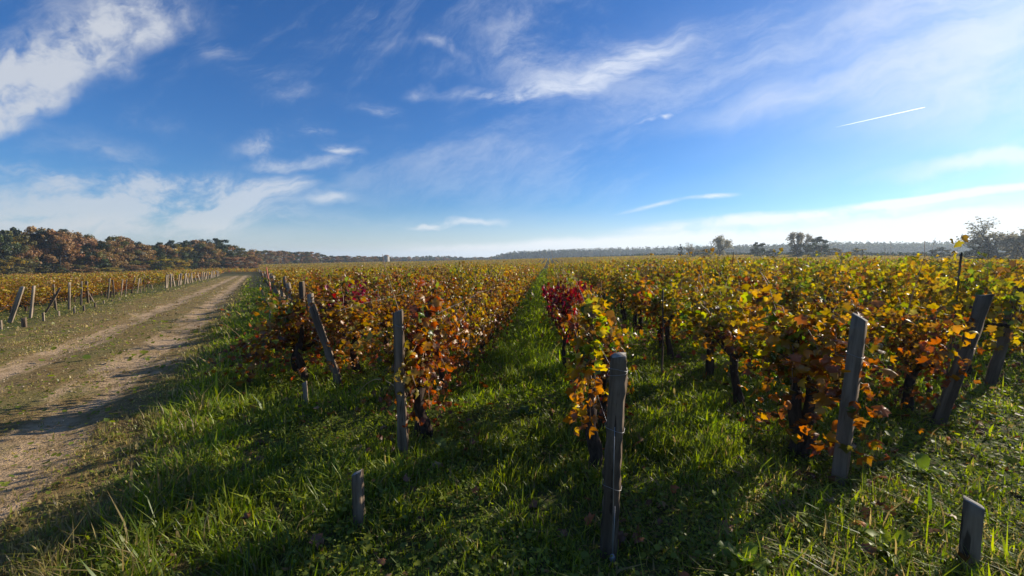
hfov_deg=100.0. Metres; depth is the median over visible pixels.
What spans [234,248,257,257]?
oak tree
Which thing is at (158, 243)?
evergreen tree
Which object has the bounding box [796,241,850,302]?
grapevine
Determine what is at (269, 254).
oak tree
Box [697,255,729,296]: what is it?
grapevine
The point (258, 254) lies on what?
oak tree
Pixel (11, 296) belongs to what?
grapevine
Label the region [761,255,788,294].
grapevine
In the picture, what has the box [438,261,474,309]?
grapevine
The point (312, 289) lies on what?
grapevine
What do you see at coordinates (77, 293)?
grapevine
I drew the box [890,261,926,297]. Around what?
grapevine
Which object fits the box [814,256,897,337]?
grapevine
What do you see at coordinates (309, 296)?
vine post
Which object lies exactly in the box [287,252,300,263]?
broadleaf tree
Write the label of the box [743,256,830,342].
grapevine
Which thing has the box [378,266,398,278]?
grapevine
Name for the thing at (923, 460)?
dock plant
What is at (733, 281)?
grapevine
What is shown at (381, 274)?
grapevine
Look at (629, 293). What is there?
grapevine
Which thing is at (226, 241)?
evergreen tree
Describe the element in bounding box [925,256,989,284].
grapevine
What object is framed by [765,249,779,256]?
evergreen tree
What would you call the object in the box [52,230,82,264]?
oak tree
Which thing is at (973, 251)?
broadleaf tree
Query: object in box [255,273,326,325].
grapevine
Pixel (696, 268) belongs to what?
grapevine
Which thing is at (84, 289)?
grapevine
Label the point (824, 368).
grapevine
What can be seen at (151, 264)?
tree
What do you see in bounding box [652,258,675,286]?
grapevine
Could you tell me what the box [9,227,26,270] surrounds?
broadleaf tree
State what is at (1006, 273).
grapevine
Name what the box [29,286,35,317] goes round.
vine post
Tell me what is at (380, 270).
grapevine
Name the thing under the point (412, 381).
grapevine
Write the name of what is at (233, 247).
oak tree
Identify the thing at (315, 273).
grapevine
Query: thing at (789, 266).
grapevine
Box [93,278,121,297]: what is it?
grapevine
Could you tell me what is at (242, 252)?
oak tree
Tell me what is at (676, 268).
grapevine
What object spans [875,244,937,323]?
grapevine
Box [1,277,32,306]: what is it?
grapevine
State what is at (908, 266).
grapevine
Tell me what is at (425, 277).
grapevine
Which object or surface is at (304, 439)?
clover
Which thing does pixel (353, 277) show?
grapevine
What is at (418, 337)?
grapevine
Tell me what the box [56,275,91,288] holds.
grapevine
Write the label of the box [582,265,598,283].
grapevine
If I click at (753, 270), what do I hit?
grapevine
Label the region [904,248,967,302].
grapevine
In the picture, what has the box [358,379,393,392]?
arching cane
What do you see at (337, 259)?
oak tree
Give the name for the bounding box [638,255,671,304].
grapevine
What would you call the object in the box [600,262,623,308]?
grapevine
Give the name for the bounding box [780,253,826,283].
grapevine
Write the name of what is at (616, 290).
grapevine
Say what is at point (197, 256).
evergreen tree
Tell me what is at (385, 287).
grapevine
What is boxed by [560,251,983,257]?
hedge
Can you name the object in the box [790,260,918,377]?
grapevine
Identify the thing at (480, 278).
grapevine
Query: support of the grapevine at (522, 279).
on the ground at (132, 305)
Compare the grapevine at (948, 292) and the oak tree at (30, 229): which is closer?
the grapevine at (948, 292)
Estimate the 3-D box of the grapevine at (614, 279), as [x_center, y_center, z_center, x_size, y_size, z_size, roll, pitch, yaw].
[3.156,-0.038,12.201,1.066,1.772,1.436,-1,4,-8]
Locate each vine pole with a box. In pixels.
[661,289,663,373]
[946,252,962,374]
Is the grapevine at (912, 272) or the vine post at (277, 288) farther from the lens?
the vine post at (277, 288)
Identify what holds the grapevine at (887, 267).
on the ground at (132, 305)
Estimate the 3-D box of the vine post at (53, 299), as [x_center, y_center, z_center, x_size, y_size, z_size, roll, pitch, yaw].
[-18.502,0.545,17.282,0.076,1.333,0.059,31,1,-26]
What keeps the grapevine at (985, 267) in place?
on the ground at (132, 305)
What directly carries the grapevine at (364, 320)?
on the ground at (132, 305)
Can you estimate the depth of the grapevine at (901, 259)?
13.31 m
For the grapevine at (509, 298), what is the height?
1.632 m
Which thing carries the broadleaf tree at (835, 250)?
on the ground at (132, 305)
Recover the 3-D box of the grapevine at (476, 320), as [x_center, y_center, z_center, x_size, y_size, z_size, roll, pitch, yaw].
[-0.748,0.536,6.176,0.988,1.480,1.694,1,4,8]
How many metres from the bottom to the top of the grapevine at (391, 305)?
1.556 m
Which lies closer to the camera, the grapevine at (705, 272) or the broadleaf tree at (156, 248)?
the grapevine at (705, 272)
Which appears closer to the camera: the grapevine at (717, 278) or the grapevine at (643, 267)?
the grapevine at (717, 278)
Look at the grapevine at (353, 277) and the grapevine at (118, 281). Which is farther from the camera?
the grapevine at (118, 281)
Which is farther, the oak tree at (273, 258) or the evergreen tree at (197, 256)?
the oak tree at (273, 258)
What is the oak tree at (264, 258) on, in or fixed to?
on the ground at (132, 305)
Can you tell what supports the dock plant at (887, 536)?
on the ground at (132, 305)
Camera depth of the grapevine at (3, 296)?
15.07 m
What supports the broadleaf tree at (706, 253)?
on the ground at (132, 305)
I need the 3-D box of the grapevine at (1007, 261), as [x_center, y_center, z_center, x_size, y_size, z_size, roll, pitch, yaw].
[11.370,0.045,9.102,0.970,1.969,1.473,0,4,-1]
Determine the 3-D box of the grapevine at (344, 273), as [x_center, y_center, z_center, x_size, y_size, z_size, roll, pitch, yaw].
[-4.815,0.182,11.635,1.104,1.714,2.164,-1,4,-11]
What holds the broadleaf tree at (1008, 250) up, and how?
on the ground at (132, 305)
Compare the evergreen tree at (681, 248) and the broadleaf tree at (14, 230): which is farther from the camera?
the evergreen tree at (681, 248)
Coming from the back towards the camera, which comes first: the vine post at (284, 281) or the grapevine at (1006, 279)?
the vine post at (284, 281)
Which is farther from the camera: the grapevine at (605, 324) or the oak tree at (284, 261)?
the oak tree at (284, 261)
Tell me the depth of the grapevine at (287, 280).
17.09 m
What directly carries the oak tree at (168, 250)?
on the ground at (132, 305)
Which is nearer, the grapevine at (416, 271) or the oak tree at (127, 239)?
the grapevine at (416, 271)
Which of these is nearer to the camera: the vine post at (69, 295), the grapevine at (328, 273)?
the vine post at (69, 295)
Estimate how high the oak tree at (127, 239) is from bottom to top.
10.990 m
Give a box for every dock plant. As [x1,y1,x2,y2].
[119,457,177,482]
[432,436,466,454]
[509,405,542,415]
[703,540,778,575]
[850,527,926,569]
[894,452,954,478]
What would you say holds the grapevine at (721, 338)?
on the ground at (132, 305)
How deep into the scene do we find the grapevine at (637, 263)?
17.46 m
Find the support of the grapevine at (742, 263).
on the ground at (132, 305)
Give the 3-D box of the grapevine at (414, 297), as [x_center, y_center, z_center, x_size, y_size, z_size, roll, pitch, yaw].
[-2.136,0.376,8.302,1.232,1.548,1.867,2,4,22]
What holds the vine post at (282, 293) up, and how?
on the ground at (132, 305)
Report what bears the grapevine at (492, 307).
on the ground at (132, 305)
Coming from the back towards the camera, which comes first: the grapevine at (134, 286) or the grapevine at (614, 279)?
the grapevine at (134, 286)
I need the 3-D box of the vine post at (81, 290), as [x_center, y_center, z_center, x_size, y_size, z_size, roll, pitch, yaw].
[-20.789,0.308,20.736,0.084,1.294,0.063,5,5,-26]
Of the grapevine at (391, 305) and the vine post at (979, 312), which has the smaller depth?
the vine post at (979, 312)
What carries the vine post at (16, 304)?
on the ground at (132, 305)
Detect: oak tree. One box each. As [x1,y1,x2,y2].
[7,234,42,272]
[19,231,59,272]
[24,226,47,262]
[42,229,81,272]
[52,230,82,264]
[57,235,87,268]
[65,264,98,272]
[68,239,109,269]
[81,234,94,264]
[94,240,128,267]
[98,235,127,267]
[105,241,142,269]
[114,236,134,266]
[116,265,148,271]
[119,243,155,268]
[130,243,156,268]
[156,244,180,267]
[181,243,218,269]
[190,239,210,265]
[197,242,226,268]
[215,245,246,268]
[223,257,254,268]
[229,250,258,268]
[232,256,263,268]
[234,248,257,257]
[253,250,264,263]
[255,251,269,264]
[261,251,282,264]
[263,250,277,263]
[266,250,282,263]
[275,251,288,263]
[281,250,299,263]
[292,251,307,263]
[299,251,312,262]
[301,252,316,262]
[311,253,319,262]
[320,254,332,262]
[329,256,339,262]
[347,256,357,261]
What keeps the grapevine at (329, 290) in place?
on the ground at (132, 305)
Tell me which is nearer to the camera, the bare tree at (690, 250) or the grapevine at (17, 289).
the grapevine at (17, 289)
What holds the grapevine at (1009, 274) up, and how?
on the ground at (132, 305)
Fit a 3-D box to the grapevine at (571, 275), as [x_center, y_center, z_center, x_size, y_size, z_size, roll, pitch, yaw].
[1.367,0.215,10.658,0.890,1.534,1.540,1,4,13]
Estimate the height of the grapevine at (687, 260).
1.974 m
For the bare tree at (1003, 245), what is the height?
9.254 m
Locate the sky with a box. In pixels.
[0,0,1023,259]
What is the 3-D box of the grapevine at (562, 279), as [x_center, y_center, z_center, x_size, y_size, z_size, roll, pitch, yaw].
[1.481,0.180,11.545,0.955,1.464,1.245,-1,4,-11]
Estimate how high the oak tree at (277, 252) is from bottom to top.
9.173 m
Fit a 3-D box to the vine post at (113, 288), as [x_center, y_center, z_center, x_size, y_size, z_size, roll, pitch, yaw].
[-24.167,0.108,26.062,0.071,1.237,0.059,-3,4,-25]
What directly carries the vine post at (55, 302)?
on the ground at (132, 305)
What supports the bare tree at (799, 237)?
on the ground at (132, 305)
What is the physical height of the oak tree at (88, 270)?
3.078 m
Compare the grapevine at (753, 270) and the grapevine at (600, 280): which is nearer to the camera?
the grapevine at (753, 270)
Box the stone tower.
[384,255,389,261]
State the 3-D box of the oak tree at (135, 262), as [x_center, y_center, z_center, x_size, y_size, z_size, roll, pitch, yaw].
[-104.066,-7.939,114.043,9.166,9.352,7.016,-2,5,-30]
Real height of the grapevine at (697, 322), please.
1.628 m
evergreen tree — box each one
[156,242,184,267]
[164,240,190,258]
[178,242,210,268]
[199,238,227,266]
[215,239,238,267]
[315,253,325,262]
[678,244,682,255]
[749,242,769,255]
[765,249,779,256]
[802,236,828,256]
[927,247,951,257]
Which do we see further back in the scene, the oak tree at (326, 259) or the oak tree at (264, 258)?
the oak tree at (326, 259)
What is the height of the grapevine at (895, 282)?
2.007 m
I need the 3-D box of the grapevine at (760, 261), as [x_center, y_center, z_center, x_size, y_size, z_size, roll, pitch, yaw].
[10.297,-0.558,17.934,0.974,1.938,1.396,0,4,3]
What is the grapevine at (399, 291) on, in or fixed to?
on the ground at (132, 305)
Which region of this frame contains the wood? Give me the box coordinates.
[371,240,1009,260]
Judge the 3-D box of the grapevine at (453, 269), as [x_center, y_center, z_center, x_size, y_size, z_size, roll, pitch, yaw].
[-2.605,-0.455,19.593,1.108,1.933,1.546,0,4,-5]
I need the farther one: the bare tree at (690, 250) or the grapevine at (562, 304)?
the bare tree at (690, 250)
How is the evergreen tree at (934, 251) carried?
on the ground at (132, 305)
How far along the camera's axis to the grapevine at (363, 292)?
7.83 m
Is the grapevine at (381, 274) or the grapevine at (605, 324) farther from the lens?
the grapevine at (381, 274)
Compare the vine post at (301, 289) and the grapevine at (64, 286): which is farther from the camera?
the grapevine at (64, 286)
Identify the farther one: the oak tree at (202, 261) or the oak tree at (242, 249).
the oak tree at (242, 249)
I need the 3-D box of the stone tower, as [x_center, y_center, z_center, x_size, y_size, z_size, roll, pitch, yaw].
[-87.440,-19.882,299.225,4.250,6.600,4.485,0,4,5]
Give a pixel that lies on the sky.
(353, 128)
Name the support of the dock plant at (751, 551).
on the ground at (132, 305)
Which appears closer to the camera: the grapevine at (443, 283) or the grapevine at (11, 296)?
the grapevine at (443, 283)
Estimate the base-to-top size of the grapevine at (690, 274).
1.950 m
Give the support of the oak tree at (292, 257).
on the ground at (132, 305)
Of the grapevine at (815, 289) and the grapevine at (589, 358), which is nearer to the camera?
the grapevine at (589, 358)
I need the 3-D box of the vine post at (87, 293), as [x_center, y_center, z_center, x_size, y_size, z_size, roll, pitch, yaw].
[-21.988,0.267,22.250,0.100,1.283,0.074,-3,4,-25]
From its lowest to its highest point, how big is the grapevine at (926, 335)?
1.842 m
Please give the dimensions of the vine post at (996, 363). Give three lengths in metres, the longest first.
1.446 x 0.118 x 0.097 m
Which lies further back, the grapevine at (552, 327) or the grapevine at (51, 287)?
the grapevine at (51, 287)
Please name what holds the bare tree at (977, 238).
on the ground at (132, 305)
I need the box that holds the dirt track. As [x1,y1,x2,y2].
[0,276,249,575]
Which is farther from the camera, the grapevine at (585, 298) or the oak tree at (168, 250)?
the oak tree at (168, 250)
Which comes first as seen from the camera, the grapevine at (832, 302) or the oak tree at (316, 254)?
the grapevine at (832, 302)
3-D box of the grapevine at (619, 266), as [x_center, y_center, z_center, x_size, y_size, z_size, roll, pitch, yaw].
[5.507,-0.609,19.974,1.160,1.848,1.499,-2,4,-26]
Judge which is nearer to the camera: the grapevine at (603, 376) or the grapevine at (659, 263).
the grapevine at (603, 376)
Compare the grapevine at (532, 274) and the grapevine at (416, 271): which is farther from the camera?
the grapevine at (532, 274)
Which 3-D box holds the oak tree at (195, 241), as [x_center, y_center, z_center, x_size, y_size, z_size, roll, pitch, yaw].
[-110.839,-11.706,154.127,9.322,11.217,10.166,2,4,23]
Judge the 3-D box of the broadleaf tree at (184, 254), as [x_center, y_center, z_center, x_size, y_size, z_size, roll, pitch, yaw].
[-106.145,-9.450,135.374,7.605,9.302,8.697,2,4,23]
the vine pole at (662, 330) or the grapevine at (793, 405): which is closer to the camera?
the grapevine at (793, 405)
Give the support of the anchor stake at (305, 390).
on the ground at (132, 305)
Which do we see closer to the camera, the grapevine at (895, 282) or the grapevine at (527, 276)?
the grapevine at (895, 282)
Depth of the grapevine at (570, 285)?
9.18 m
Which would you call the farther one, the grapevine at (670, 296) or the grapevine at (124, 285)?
the grapevine at (124, 285)
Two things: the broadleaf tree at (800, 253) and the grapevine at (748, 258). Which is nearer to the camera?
the grapevine at (748, 258)
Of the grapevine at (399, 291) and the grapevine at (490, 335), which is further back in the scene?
the grapevine at (399, 291)
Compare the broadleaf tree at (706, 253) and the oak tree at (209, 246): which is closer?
the oak tree at (209, 246)
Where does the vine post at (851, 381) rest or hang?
on the ground at (132, 305)
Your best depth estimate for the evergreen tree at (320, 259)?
302.33 m
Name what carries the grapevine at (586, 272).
on the ground at (132, 305)
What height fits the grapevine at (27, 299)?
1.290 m
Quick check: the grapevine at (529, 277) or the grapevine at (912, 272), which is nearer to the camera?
the grapevine at (912, 272)
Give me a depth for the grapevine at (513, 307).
11.73 m
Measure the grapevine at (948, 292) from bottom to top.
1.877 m
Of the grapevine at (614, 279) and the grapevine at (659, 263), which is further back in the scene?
the grapevine at (659, 263)
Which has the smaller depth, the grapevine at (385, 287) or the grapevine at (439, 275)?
the grapevine at (385, 287)
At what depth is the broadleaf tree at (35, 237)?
99.87 m
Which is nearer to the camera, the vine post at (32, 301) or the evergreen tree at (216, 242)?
the vine post at (32, 301)
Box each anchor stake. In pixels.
[21,317,26,326]
[302,381,308,406]
[352,469,365,527]
[956,495,984,571]
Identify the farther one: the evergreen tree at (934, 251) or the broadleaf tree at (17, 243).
the evergreen tree at (934, 251)
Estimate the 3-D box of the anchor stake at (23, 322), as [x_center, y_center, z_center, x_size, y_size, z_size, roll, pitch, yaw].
[-14.456,1.075,12.730,0.105,0.414,0.078,-1,4,-25]
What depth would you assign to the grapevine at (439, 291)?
9.48 m
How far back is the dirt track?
5.72 m
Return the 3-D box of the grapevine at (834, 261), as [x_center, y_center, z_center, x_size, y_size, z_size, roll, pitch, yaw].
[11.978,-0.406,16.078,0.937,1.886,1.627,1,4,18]
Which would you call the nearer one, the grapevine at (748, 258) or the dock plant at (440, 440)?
the dock plant at (440, 440)
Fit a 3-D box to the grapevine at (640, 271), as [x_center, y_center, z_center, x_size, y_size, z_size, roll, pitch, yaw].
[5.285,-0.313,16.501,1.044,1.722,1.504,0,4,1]
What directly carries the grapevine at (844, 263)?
on the ground at (132, 305)
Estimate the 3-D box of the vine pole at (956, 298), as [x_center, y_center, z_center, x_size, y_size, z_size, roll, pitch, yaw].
[5.801,0.416,5.640,0.040,1.761,0.035,3,4,5]
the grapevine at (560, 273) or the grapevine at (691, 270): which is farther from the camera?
the grapevine at (691, 270)
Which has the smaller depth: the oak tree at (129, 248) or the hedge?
the oak tree at (129, 248)
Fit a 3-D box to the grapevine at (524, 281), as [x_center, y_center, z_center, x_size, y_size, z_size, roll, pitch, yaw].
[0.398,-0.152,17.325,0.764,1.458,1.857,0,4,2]
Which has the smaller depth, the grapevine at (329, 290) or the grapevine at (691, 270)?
the grapevine at (329, 290)
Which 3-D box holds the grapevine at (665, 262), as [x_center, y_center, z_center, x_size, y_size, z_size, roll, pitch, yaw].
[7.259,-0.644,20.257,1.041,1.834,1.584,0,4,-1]
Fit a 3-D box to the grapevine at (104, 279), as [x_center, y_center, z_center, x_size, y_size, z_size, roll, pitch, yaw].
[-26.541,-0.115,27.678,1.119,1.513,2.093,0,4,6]
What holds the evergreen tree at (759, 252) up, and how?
on the ground at (132, 305)
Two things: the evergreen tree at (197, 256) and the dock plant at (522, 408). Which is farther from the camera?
the evergreen tree at (197, 256)
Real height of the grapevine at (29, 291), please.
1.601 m
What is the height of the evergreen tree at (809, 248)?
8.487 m
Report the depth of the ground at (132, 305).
3.09 m
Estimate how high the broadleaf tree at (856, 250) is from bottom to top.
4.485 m
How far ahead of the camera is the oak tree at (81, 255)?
106.05 m
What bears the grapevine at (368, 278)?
on the ground at (132, 305)
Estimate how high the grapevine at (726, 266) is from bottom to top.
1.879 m
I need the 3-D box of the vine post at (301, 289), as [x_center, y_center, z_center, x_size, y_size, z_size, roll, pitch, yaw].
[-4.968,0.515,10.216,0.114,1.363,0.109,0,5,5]
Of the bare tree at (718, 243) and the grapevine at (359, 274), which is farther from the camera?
the bare tree at (718, 243)
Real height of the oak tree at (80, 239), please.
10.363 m
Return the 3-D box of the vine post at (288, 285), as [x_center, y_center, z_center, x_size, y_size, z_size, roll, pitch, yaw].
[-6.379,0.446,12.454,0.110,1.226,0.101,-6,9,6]
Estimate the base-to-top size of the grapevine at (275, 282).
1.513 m
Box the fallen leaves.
[195,306,1023,575]
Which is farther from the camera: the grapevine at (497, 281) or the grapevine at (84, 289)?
the grapevine at (84, 289)
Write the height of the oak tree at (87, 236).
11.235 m
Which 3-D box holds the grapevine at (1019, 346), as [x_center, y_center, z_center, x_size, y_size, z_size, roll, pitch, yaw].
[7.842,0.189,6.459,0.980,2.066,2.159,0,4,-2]
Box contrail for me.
[843,107,924,125]
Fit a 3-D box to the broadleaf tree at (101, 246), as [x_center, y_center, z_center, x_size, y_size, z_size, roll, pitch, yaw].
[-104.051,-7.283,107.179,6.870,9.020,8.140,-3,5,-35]
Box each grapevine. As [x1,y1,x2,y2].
[0,285,14,311]
[0,286,27,306]
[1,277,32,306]
[1,281,38,308]
[3,282,63,312]
[5,279,47,310]
[32,279,78,305]
[35,280,85,307]
[47,277,97,302]
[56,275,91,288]
[56,279,75,300]
[62,279,90,301]
[72,277,101,297]
[81,278,110,300]
[83,276,115,296]
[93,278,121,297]
[100,276,128,294]
[116,278,135,294]
[120,275,144,292]
[203,274,367,390]
[243,298,313,381]
[255,269,390,373]
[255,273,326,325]
[257,272,294,293]
[262,265,307,298]
[275,265,318,296]
[285,269,319,299]
[292,272,370,345]
[305,269,322,280]
[307,271,418,356]
[309,271,341,292]
[316,263,370,301]
[317,276,379,351]
[321,265,345,279]
[322,265,354,292]
[332,265,402,331]
[342,254,474,440]
[351,268,383,287]
[357,274,482,395]
[360,270,399,312]
[364,268,432,338]
[366,263,395,285]
[368,264,404,278]
[374,264,389,277]
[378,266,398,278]
[383,262,414,305]
[386,265,405,282]
[386,265,419,293]
[394,261,436,294]
[403,279,455,441]
[404,267,430,289]
[407,270,453,321]
[411,261,438,281]
[411,266,466,310]
[417,261,461,322]
[426,271,448,281]
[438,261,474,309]
[440,275,495,379]
[443,261,462,279]
[449,270,509,357]
[459,265,481,300]
[464,272,510,341]
[466,261,482,277]
[470,269,495,293]
[471,264,489,295]
[480,265,531,333]
[484,263,501,294]
[488,270,519,317]
[489,268,515,325]
[502,268,529,308]
[505,264,523,311]
[507,270,525,293]
[513,266,529,300]
[513,268,530,295]
[514,268,530,293]
[520,265,530,295]
[521,265,535,288]
[540,269,601,339]
[541,251,592,370]
[546,273,578,291]
[547,266,578,287]
[548,271,580,302]
[549,276,645,430]
[550,273,607,352]
[551,262,573,286]
[562,297,617,472]
[569,294,630,360]
[576,260,588,287]
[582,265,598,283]
[583,256,608,274]
[585,264,599,296]
[586,261,615,298]
[592,260,613,302]
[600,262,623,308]
[602,259,642,313]
[604,256,632,320]
[610,255,662,325]
[616,267,661,333]
[618,258,640,271]
[629,253,653,279]
[633,266,692,345]
[633,269,705,359]
[636,262,657,276]
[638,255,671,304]
[638,259,673,290]
[647,254,666,288]
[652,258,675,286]
[657,258,670,270]
[661,268,752,379]
[663,257,693,299]
[667,251,693,272]
[671,247,717,305]
[675,261,695,272]
[675,275,824,407]
[689,254,707,289]
[693,250,775,303]
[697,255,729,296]
[705,251,745,289]
[714,273,929,465]
[716,261,785,334]
[719,284,818,458]
[720,255,750,270]
[721,258,761,286]
[729,251,761,273]
[732,248,784,287]
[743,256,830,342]
[748,251,765,270]
[749,257,823,303]
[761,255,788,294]
[776,258,806,274]
[777,245,843,304]
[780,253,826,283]
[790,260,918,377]
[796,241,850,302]
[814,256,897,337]
[819,244,897,293]
[821,252,851,271]
[833,252,879,281]
[848,235,968,354]
[860,249,908,280]
[862,254,906,274]
[866,241,996,412]
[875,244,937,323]
[880,240,1021,339]
[886,259,927,278]
[888,247,980,322]
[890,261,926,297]
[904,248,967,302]
[917,239,1023,378]
[924,249,1000,322]
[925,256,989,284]
[949,255,996,274]
[953,234,1023,353]
[961,264,1022,316]
[966,260,1004,275]
[970,244,1023,340]
[983,255,1023,285]
[999,259,1023,280]
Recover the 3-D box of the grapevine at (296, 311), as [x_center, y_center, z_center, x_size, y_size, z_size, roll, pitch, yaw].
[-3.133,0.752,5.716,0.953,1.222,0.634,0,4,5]
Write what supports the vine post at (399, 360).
on the ground at (132, 305)
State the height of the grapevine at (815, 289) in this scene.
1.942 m
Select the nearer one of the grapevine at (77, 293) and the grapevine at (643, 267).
the grapevine at (643, 267)
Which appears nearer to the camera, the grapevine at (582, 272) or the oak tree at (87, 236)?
the grapevine at (582, 272)
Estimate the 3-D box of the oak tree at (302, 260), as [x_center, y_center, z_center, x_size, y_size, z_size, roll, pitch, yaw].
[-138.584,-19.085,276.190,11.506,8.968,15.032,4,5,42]
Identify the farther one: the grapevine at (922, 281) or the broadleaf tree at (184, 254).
the broadleaf tree at (184, 254)
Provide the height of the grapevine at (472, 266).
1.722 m
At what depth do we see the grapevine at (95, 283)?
25.60 m
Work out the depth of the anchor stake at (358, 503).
2.59 m
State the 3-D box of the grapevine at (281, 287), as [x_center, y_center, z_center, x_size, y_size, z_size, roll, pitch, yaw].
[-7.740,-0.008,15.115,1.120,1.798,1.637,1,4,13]
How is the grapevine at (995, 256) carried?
on the ground at (132, 305)
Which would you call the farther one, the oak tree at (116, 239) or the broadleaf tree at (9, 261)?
the oak tree at (116, 239)
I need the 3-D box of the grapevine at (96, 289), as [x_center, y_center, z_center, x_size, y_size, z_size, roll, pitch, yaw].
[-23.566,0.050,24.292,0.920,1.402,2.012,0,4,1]
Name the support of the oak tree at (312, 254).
on the ground at (132, 305)
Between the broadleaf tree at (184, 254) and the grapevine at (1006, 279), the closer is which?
the grapevine at (1006, 279)
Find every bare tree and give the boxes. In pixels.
[683,243,700,255]
[709,234,733,255]
[785,231,812,252]
[956,217,1023,258]
[989,226,1023,258]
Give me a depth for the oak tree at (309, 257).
282.23 m
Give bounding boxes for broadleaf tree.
[0,230,21,271]
[0,230,26,270]
[0,255,33,274]
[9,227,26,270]
[30,228,65,271]
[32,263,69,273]
[76,241,113,270]
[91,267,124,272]
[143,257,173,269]
[149,245,171,268]
[157,243,193,267]
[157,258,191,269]
[210,245,236,268]
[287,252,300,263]
[697,248,714,255]
[788,244,805,256]
[824,248,843,255]
[845,248,866,255]
[962,245,993,258]
[990,247,1023,258]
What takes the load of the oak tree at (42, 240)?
on the ground at (132, 305)
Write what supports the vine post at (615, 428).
on the ground at (132, 305)
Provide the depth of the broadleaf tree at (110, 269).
102.18 m
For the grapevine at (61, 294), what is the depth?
19.56 m
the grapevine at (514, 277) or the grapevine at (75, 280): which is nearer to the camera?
the grapevine at (514, 277)
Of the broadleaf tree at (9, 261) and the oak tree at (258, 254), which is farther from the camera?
the oak tree at (258, 254)
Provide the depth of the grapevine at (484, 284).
17.33 m
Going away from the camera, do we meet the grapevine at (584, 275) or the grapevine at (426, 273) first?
the grapevine at (426, 273)
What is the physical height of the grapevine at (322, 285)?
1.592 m
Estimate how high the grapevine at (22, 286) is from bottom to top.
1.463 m
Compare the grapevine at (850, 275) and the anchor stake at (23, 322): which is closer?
the grapevine at (850, 275)
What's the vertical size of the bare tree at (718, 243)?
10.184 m
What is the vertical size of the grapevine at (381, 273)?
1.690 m
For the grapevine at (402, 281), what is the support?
on the ground at (132, 305)
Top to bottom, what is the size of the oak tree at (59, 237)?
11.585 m
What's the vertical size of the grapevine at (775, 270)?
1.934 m
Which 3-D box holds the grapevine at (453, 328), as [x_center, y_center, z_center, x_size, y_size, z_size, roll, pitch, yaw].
[-0.895,0.573,5.069,0.939,1.516,1.877,2,4,26]
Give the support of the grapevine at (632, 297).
on the ground at (132, 305)
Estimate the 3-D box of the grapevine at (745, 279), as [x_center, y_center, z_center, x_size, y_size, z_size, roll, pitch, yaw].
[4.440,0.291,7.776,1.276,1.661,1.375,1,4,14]
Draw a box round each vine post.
[7,286,24,322]
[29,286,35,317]
[45,288,60,312]
[52,284,56,309]
[68,282,70,308]
[80,281,82,304]
[85,281,89,302]
[107,278,110,298]
[112,280,114,297]
[271,275,281,300]
[279,281,285,306]
[283,276,288,304]
[286,282,294,303]
[299,281,305,308]
[307,293,319,349]
[309,304,343,385]
[392,309,408,457]
[600,352,627,561]
[831,313,867,485]
[930,294,994,426]
[984,285,1023,386]
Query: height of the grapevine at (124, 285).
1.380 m
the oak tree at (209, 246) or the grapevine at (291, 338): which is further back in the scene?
the oak tree at (209, 246)
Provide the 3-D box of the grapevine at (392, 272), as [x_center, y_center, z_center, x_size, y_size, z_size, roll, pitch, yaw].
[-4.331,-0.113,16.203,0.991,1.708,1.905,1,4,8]
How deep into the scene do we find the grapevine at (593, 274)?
16.86 m
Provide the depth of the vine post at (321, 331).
5.57 m
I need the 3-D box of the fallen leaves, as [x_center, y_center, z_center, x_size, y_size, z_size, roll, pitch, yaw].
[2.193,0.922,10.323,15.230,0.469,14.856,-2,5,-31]
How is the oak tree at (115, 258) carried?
on the ground at (132, 305)
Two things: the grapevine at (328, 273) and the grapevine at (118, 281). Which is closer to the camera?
the grapevine at (328, 273)
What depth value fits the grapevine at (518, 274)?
15.18 m
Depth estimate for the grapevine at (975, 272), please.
9.00 m
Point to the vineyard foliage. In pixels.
(154, 276)
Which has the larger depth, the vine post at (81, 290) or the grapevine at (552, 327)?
the vine post at (81, 290)
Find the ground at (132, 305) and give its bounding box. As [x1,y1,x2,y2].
[0,259,1023,575]
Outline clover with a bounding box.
[0,297,1023,575]
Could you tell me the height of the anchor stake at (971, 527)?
0.502 m
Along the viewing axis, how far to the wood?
540.49 m
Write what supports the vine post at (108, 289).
on the ground at (132, 305)
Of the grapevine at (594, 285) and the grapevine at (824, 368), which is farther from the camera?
the grapevine at (594, 285)
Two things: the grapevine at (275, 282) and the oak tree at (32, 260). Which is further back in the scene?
the oak tree at (32, 260)
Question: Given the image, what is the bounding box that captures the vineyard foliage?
[0,254,1023,285]
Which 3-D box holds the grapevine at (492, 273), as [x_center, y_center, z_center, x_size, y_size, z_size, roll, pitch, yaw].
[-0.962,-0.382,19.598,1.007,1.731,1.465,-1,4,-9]
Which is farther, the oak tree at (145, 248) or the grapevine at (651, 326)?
the oak tree at (145, 248)
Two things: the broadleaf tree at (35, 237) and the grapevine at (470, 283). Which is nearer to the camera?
the grapevine at (470, 283)
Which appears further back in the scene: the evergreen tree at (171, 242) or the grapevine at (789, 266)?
the evergreen tree at (171, 242)

